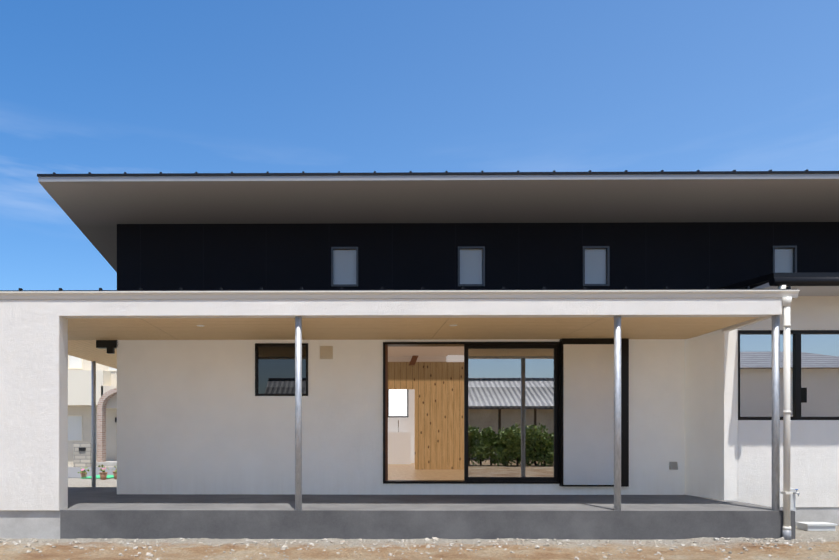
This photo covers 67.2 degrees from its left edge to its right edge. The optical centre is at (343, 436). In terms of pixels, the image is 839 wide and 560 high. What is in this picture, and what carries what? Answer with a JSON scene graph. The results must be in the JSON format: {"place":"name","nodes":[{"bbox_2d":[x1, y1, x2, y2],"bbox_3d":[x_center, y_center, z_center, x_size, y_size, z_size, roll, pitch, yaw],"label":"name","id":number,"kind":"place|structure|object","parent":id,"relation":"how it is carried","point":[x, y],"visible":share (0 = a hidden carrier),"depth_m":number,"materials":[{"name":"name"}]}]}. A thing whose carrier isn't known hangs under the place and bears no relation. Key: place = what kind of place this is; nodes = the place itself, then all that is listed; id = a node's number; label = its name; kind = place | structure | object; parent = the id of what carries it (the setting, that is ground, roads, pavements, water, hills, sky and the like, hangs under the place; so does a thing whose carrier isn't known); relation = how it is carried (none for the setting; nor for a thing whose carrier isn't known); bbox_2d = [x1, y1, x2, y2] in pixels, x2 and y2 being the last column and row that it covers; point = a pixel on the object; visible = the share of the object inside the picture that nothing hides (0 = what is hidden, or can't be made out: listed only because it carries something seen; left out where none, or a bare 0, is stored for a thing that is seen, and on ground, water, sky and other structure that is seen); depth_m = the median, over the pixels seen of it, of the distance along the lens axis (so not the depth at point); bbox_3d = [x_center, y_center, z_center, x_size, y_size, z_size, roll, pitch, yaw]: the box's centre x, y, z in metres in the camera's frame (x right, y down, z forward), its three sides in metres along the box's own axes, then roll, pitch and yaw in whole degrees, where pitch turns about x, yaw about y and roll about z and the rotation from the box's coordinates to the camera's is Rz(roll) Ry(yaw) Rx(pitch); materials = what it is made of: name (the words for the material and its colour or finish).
{"place":"outdoors","nodes":[
{"label":"outdoors","id":0,"kind":"place"},
{"bbox_2d":[69,355,81,367],"bbox_3d":[-11.150,-3.125,25.990,0.520,0.540,0.008,0,0,1],"label":"window glass","id":1,"kind":"object","parent":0,"point":[75,362],"visible":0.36,"depth_m":25.99,"materials":[{"name":"white glass"}]},
{"bbox_2d":[68,370,110,405],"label":"balcony","id":2,"kind":"structure","parent":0,"point":[79,387],"depth_m":25.19,"materials":[{"name":"beige paint"}]},
{"bbox_2d":[68,359,116,463],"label":"house","id":3,"kind":"structure","parent":0,"point":[111,436],"depth_m":25.99,"materials":[{"name":"beige paint"}]},
{"bbox_2d":[68,415,82,440],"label":"window frame","id":4,"kind":"object","parent":3,"relation":"attached to","point":[82,427],"visible":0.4,"depth_m":25.97,"materials":[{"name":"white metal"}]},
{"bbox_2d":[68,416,81,439],"bbox_3d":[-11.250,-0.335,25.991,0.720,1.000,0.008,0,0,1],"label":"window glass","id":5,"kind":"object","parent":4,"relation":"in","point":[74,427],"visible":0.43,"depth_m":25.99,"materials":[{"name":"white glass"}]},
{"bbox_2d":[68,355,82,368],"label":"window frame","id":6,"kind":"object","parent":3,"relation":"attached to","point":[74,368],"visible":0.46,"depth_m":25.97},
{"bbox_2d":[97,388,116,461],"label":"arch","id":7,"kind":"structure","parent":3,"relation":"attached to","point":[101,423],"depth_m":24.79,"materials":[{"name":"beige brick"}]},
{"bbox_2d":[68,467,116,477],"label":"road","id":8,"kind":"structure","parent":0,"point":[73,472],"depth_m":20.52,"materials":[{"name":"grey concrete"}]},
{"bbox_2d":[86,475,113,477],"bbox_3d":[-6.823,1.144,17.759,0.800,0.018,1.200,0,0,1],"label":"mat","id":9,"kind":"object","parent":8,"relation":"on","point":[108,476],"visible":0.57,"depth_m":17.68,"materials":[{"name":"green"}]},
{"bbox_2d":[96,461,116,465],"bbox_3d":[-8.816,1.090,25.277,2.320,0.150,1.400,0,0,1],"label":"porch step","id":10,"kind":"object","parent":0,"point":[110,463],"visible":0.14,"depth_m":24.58,"materials":[{"name":"white concrete"}]},
{"bbox_2d":[101,386,116,408],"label":"neighboring house wall","id":11,"kind":"structure","parent":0,"point":[112,403],"depth_m":25.18,"materials":[{"name":"beige paint"}]},
{"bbox_2d":[388,389,414,462],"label":"wall","id":12,"kind":"structure","parent":0,"point":[406,424],"depth_m":15.08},
{"bbox_2d":[388,389,407,416],"bbox_3d":[1.312,-0.815,15.059,0.503,0.713,0.015,0,0,1],"label":"window","id":13,"kind":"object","parent":12,"relation":"in","point":[388,406],"visible":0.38,"depth_m":15.05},
{"bbox_2d":[66,317,757,339],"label":"porch ceiling","id":14,"kind":"structure","parent":0,"point":[357,328],"depth_m":8.07,"materials":[{"name":"beige wood"}]},
{"bbox_2d":[409,356,417,364],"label":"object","id":15,"kind":"object","parent":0,"point":[413,360],"visible":1,"depth_m":12.01,"materials":[{"name":"brown wood"}]},
{"bbox_2d":[388,357,445,361],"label":"wall","id":16,"kind":"structure","parent":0,"point":[419,359],"depth_m":12.17,"materials":[{"name":"beige paint"}]},
{"bbox_2d":[0,534,838,559],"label":"ground","id":17,"kind":"structure","parent":0,"point":[195,550],"depth_m":6.35,"materials":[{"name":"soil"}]},
{"bbox_2d":[0,510,59,538],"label":"foundation","id":18,"kind":"object","parent":17,"relation":"on","point":[29,524],"visible":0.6,"depth_m":7.10,"materials":[{"name":"grey concrete"}]},
{"bbox_2d":[0,316,67,509],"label":"wall","id":19,"kind":"structure","parent":17,"relation":"on","point":[33,412],"depth_m":7.07,"materials":[{"name":"paint"}]},
{"bbox_2d":[60,487,794,539],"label":"porch slab","id":20,"kind":"structure","parent":17,"relation":"on","point":[100,512],"depth_m":7.08,"materials":[{"name":"concrete"}]},
{"bbox_2d":[91,361,95,486],"bbox_3d":[-4.648,-0.115,11.619,0.076,2.560,0.076,0,0,1],"label":"post","id":21,"kind":"object","parent":20,"relation":"on","point":[93,423],"visible":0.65,"depth_m":11.59,"materials":[{"name":"silver metal"}]},
{"bbox_2d":[295,316,301,509],"bbox_3d":[-0.514,-0.278,7.122,0.076,2.233,0.076,0,0,1],"label":"post","id":22,"kind":"object","parent":20,"relation":"on","point":[298,412],"visible":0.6,"depth_m":7.09,"materials":[{"name":"silver metal"}]},
{"bbox_2d":[117,339,684,494],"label":"wall","id":23,"kind":"structure","parent":20,"relation":"on","point":[196,417],"depth_m":9.02,"materials":[{"name":"paint"}]},
{"bbox_2d":[96,340,117,353],"bbox_3d":[-3.421,-1.294,9.053,0.320,0.198,0.170,0,0,1],"label":"wall light","id":24,"kind":"object","parent":23,"relation":"attached to","point":[110,346],"visible":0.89,"depth_m":9.04,"materials":[{"name":"black metal"}]},
{"bbox_2d":[255,343,307,395],"bbox_3d":[-0.892,-0.962,9.103,0.767,0.759,0.205,0,0,1],"label":"window frame","id":25,"kind":"object","parent":23,"relation":"attached to","point":[256,358],"visible":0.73,"depth_m":9.00,"materials":[{"name":"black metal"}]},
{"bbox_2d":[258,346,305,393],"bbox_3d":[-0.893,-0.962,9.059,0.697,0.689,0.006,0,0,1],"label":"window glass","id":26,"kind":"object","parent":25,"relation":"attached to","point":[276,369],"visible":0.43,"depth_m":9.06,"materials":[{"name":"glass"}]},
{"bbox_2d":[320,346,332,358],"bbox_3d":[-0.248,-1.209,9.001,0.190,0.190,0.018,0,0,1],"label":"vent cover","id":27,"kind":"object","parent":23,"relation":"attached to","point":[326,352],"visible":1,"depth_m":9.00,"materials":[{"name":"beige plastic"}]},
{"bbox_2d":[0,286,796,331],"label":"porch roof","id":28,"kind":"structure","parent":23,"relation":"on","point":[761,309],"depth_m":7.04,"materials":[{"name":"white paint"}]},
{"bbox_2d":[68,340,116,368],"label":"porch ceiling","id":29,"kind":"structure","parent":28,"relation":"attached to","point":[88,350],"depth_m":10.45,"materials":[{"name":"brown wood"}]},
{"bbox_2d":[0,290,799,299],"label":"porch gutter","id":30,"kind":"object","parent":28,"relation":"attached to","point":[412,294],"visible":0.85,"depth_m":7.01,"materials":[{"name":"white metal"}]},
{"bbox_2d":[383,342,559,483],"bbox_3d":[1.848,-0.340,9.071,2.558,2.034,0.220,0,0,1],"label":"door frame","id":31,"kind":"object","parent":23,"relation":"attached to","point":[413,344],"visible":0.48,"depth_m":8.97,"materials":[{"name":"black metal"}]},
{"bbox_2d":[385,345,387,480],"bbox_3d":[0.624,-0.340,9.128,0.040,1.964,0.132,0,0,1],"label":"door frame","id":32,"kind":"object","parent":31,"relation":"attached to","point":[386,412],"depth_m":9.06,"materials":[{"name":"black metal"}]},
{"bbox_2d":[464,345,557,480],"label":"door panels","id":33,"kind":"object","parent":31,"relation":"in","point":[466,348],"visible":0.75,"depth_m":9.00,"materials":[{"name":"black metal"}]},
{"bbox_2d":[468,349,553,476],"bbox_3d":[2.419,-0.340,9.044,1.237,1.855,0.056,0,0,1],"label":"door glass","id":34,"kind":"object","parent":33,"relation":"in","point":[510,412],"visible":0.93,"depth_m":9.02,"materials":[{"name":"clear glass"}]},
{"bbox_2d":[117,222,838,289],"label":"black wall","id":35,"kind":"structure","parent":23,"relation":"on","point":[643,255],"depth_m":8.99,"materials":[{"name":"black metal"}]},
{"bbox_2d":[331,247,357,286],"bbox_3d":[0.018,-2.447,9.031,0.387,0.569,0.072,0,0,1],"label":"window frame","id":36,"kind":"object","parent":35,"relation":"attached to","point":[342,248],"visible":0.9,"depth_m":9.00,"materials":[{"name":"grey metal"}]},
{"bbox_2d":[333,250,355,283],"bbox_3d":[0.018,-2.447,9.046,0.331,0.513,0.008,0,0,1],"label":"window glass","id":37,"kind":"object","parent":36,"relation":"attached to","point":[344,266],"visible":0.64,"depth_m":9.04,"materials":[{"name":"grey"}]},
{"bbox_2d":[38,174,838,271],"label":"roof","id":38,"kind":"structure","parent":35,"relation":"on","point":[96,209],"depth_m":8.37,"materials":[{"name":"paint"}]},
{"bbox_2d":[37,169,838,176],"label":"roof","id":39,"kind":"structure","parent":38,"relation":"on","point":[589,172],"depth_m":7.91,"materials":[{"name":"grey metal"}]},
{"bbox_2d":[458,246,484,285],"bbox_3d":[1.840,-2.447,9.015,0.387,0.569,0.072,0,0,1],"label":"window frame","id":40,"kind":"object","parent":35,"relation":"attached to","point":[483,259],"visible":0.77,"depth_m":8.98,"materials":[{"name":"grey metal"}]},
{"bbox_2d":[460,249,481,283],"bbox_3d":[1.840,-2.447,9.030,0.331,0.513,0.008,0,0,1],"label":"window glass","id":41,"kind":"object","parent":40,"relation":"attached to","point":[470,266],"visible":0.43,"depth_m":9.03,"materials":[{"name":"grey"}]},
{"bbox_2d":[583,246,609,285],"bbox_3d":[3.628,-2.447,8.999,0.380,0.569,0.072,0,0,1],"label":"window frame","id":42,"kind":"object","parent":35,"relation":"attached to","point":[607,248],"visible":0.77,"depth_m":8.96,"materials":[{"name":"grey metal"}]},
{"bbox_2d":[585,249,605,283],"bbox_3d":[3.628,-2.447,9.014,0.324,0.513,0.008,0,0,1],"label":"window glass","id":43,"kind":"object","parent":42,"relation":"attached to","point":[595,266],"visible":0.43,"depth_m":9.01,"materials":[{"name":"grey"}]},
{"bbox_2d":[772,246,796,272],"bbox_3d":[6.319,-2.447,8.975,0.342,0.569,0.072,0,0,1],"label":"window frame","id":44,"kind":"object","parent":35,"relation":"attached to","point":[794,257],"visible":0.38,"depth_m":8.94,"materials":[{"name":"grey metal"}]},
{"bbox_2d":[775,248,792,272],"bbox_3d":[6.319,-2.447,8.990,0.286,0.513,0.008,0,0,1],"label":"window glass","id":45,"kind":"object","parent":44,"relation":"attached to","point":[783,260],"visible":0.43,"depth_m":8.99,"materials":[{"name":"grey"}]},
{"bbox_2d":[559,338,628,486],"bbox_3d":[3.576,-0.339,8.921,0.945,2.103,0.110,0,0,1],"label":"door frame","id":46,"kind":"object","parent":23,"relation":"attached to","point":[624,412],"visible":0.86,"depth_m":8.86,"materials":[{"name":"black metal"}]},
{"bbox_2d":[563,344,613,484],"bbox_3d":[3.525,-0.309,8.860,0.805,1.993,0.012,0,0,1],"label":"shutter panel","id":47,"kind":"object","parent":46,"relation":"in","point":[588,414],"visible":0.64,"depth_m":8.86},
{"bbox_2d":[669,462,677,469],"bbox_3d":[4.728,0.419,8.940,0.100,0.110,0.050,0,0,1],"label":"vent hood","id":48,"kind":"object","parent":23,"relation":"attached to","point":[673,465],"visible":0.93,"depth_m":8.93,"materials":[{"name":"grey plastic"}]},
{"bbox_2d":[614,315,620,510],"bbox_3d":[3.111,-0.278,7.090,0.076,2.233,0.076,0,0,1],"label":"post","id":49,"kind":"object","parent":20,"relation":"on","point":[617,413],"visible":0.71,"depth_m":7.06,"materials":[{"name":"silver metal"}]},
{"bbox_2d":[685,329,737,500],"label":"return wall","id":50,"kind":"structure","parent":20,"relation":"on","point":[711,415],"depth_m":8.41,"materials":[{"name":"paint"}]},
{"bbox_2d":[772,315,779,510],"bbox_3d":[4.894,-0.278,7.074,0.076,2.233,0.076,0,0,1],"label":"post","id":51,"kind":"object","parent":20,"relation":"on","point":[775,412],"visible":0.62,"depth_m":7.04,"materials":[{"name":"silver metal"}]},
{"bbox_2d":[782,529,790,539],"bbox_3d":[4.956,1.105,6.981,0.084,0.120,0.084,0,0,1],"label":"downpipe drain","id":52,"kind":"object","parent":17,"relation":"on","point":[786,534],"visible":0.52,"depth_m":6.95,"materials":[{"name":"silver metal"}]},
{"bbox_2d":[782,297,791,529],"bbox_3d":[4.956,-0.253,6.981,0.100,2.597,0.100,0,0,1],"label":"downpipe","id":53,"kind":"object","parent":17,"relation":"on","point":[786,302],"visible":1,"depth_m":6.96,"materials":[{"name":"white plastic"}]},
{"bbox_2d":[0,0,838,289],"label":"sky","id":54,"kind":"structure","parent":0,"point":[93,86],"materials":[{"name":"blue"}]},
{"bbox_2d":[388,463,463,479],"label":"floor","id":55,"kind":"structure","parent":0,"point":[403,472],"depth_m":10.86,"materials":[{"name":"brown wood"}]},
{"bbox_2d":[388,432,410,463],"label":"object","id":56,"kind":"object","parent":55,"relation":"on","point":[399,447],"visible":0.36,"depth_m":14.49,"materials":[{"name":"beige"}]},
{"bbox_2d":[388,362,463,468],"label":"wood panel wall","id":57,"kind":"structure","parent":55,"relation":"on","point":[438,387],"depth_m":12.18,"materials":[{"name":"brown wood"}]},
{"bbox_2d":[388,346,463,356],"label":"ceiling","id":58,"kind":"structure","parent":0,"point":[441,351],"depth_m":11.44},
{"bbox_2d":[68,464,838,533],"bbox_3d":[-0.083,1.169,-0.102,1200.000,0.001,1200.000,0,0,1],"label":"ground","id":59,"kind":"structure","parent":0,"point":[86,482],"depth_m":15.18,"materials":[{"name":"concrete"}]},
{"bbox_2d":[73,443,90,466],"bbox_3d":[-9.963,0.705,23.987,0.650,0.920,0.400,0,0,1],"label":"gatepost","id":60,"kind":"object","parent":59,"relation":"on","point":[81,458],"visible":0.79,"depth_m":23.79,"materials":[{"name":"brick"}]},
{"bbox_2d":[80,471,116,479],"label":"pots","id":61,"kind":"object","parent":59,"relation":"on","point":[103,475],"visible":0.75,"depth_m":16.95,"materials":[{"name":"beige ceramic"}]},
{"bbox_2d":[78,464,116,472],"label":"flowers","id":62,"kind":"object","parent":61,"relation":"in","point":[84,471],"visible":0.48,"depth_m":17.01,"materials":[{"name":"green plant"}]},
{"bbox_2d":[780,507,838,524],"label":"wing foundation","id":63,"kind":"object","parent":59,"relation":"on","point":[819,514],"depth_m":8.18,"materials":[{"name":"concrete"}]},
{"bbox_2d":[738,296,838,506],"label":"wing wall","id":64,"kind":"structure","parent":63,"relation":"on","point":[814,462],"depth_m":8.17,"materials":[{"name":"paint"}]},
{"bbox_2d":[717,272,838,288],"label":"wing roof","id":65,"kind":"structure","parent":64,"relation":"on","point":[757,281],"depth_m":7.67,"materials":[{"name":"black metal"}]},
{"bbox_2d":[752,282,838,295],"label":"wing soffit","id":66,"kind":"structure","parent":65,"relation":"attached to","point":[819,291],"depth_m":7.82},
{"bbox_2d":[769,277,838,285],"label":"wing gutter","id":67,"kind":"object","parent":65,"relation":"attached to","point":[806,281],"visible":0.92,"depth_m":7.50,"materials":[{"name":"black metal"}]},
{"bbox_2d":[777,285,785,288],"bbox_3d":[5.296,-1.730,7.545,0.090,0.180,0.090,0,0,1],"label":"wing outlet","id":68,"kind":"object","parent":67,"relation":"attached to","point":[781,287],"visible":0.34,"depth_m":7.51,"materials":[{"name":"silver metal"}]},
{"bbox_2d":[738,330,838,419],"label":"window frame","id":69,"kind":"object","parent":64,"relation":"attached to","point":[797,374],"visible":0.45,"depth_m":8.20,"materials":[{"name":"black metal"}]},
{"bbox_2d":[740,334,838,416],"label":"window glass","id":70,"kind":"object","parent":69,"relation":"in","point":[819,375],"depth_m":8.23,"materials":[{"name":"clear glass"}]},
{"bbox_2d":[795,522,837,530],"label":"drain pan","id":71,"kind":"object","parent":59,"relation":"on","point":[816,526],"visible":0.86,"depth_m":7.71,"materials":[{"name":"white"}]},
{"bbox_2d":[446,355,463,361],"bbox_3d":[2.291,-1.543,12.061,0.576,0.190,0.208,0,0,1],"label":"air conditioner","id":72,"kind":"object","parent":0,"point":[454,358],"visible":0.43,"depth_m":11.96,"materials":[{"name":"white plastic"}]},
{"bbox_2d":[790,488,795,527],"bbox_3d":[5.695,0.915,7.947,0.070,0.500,0.070,0,0,1],"label":"outdoor faucet","id":73,"kind":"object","parent":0,"point":[793,502],"depth_m":7.91,"materials":[{"name":"silver metal"}]}
]}

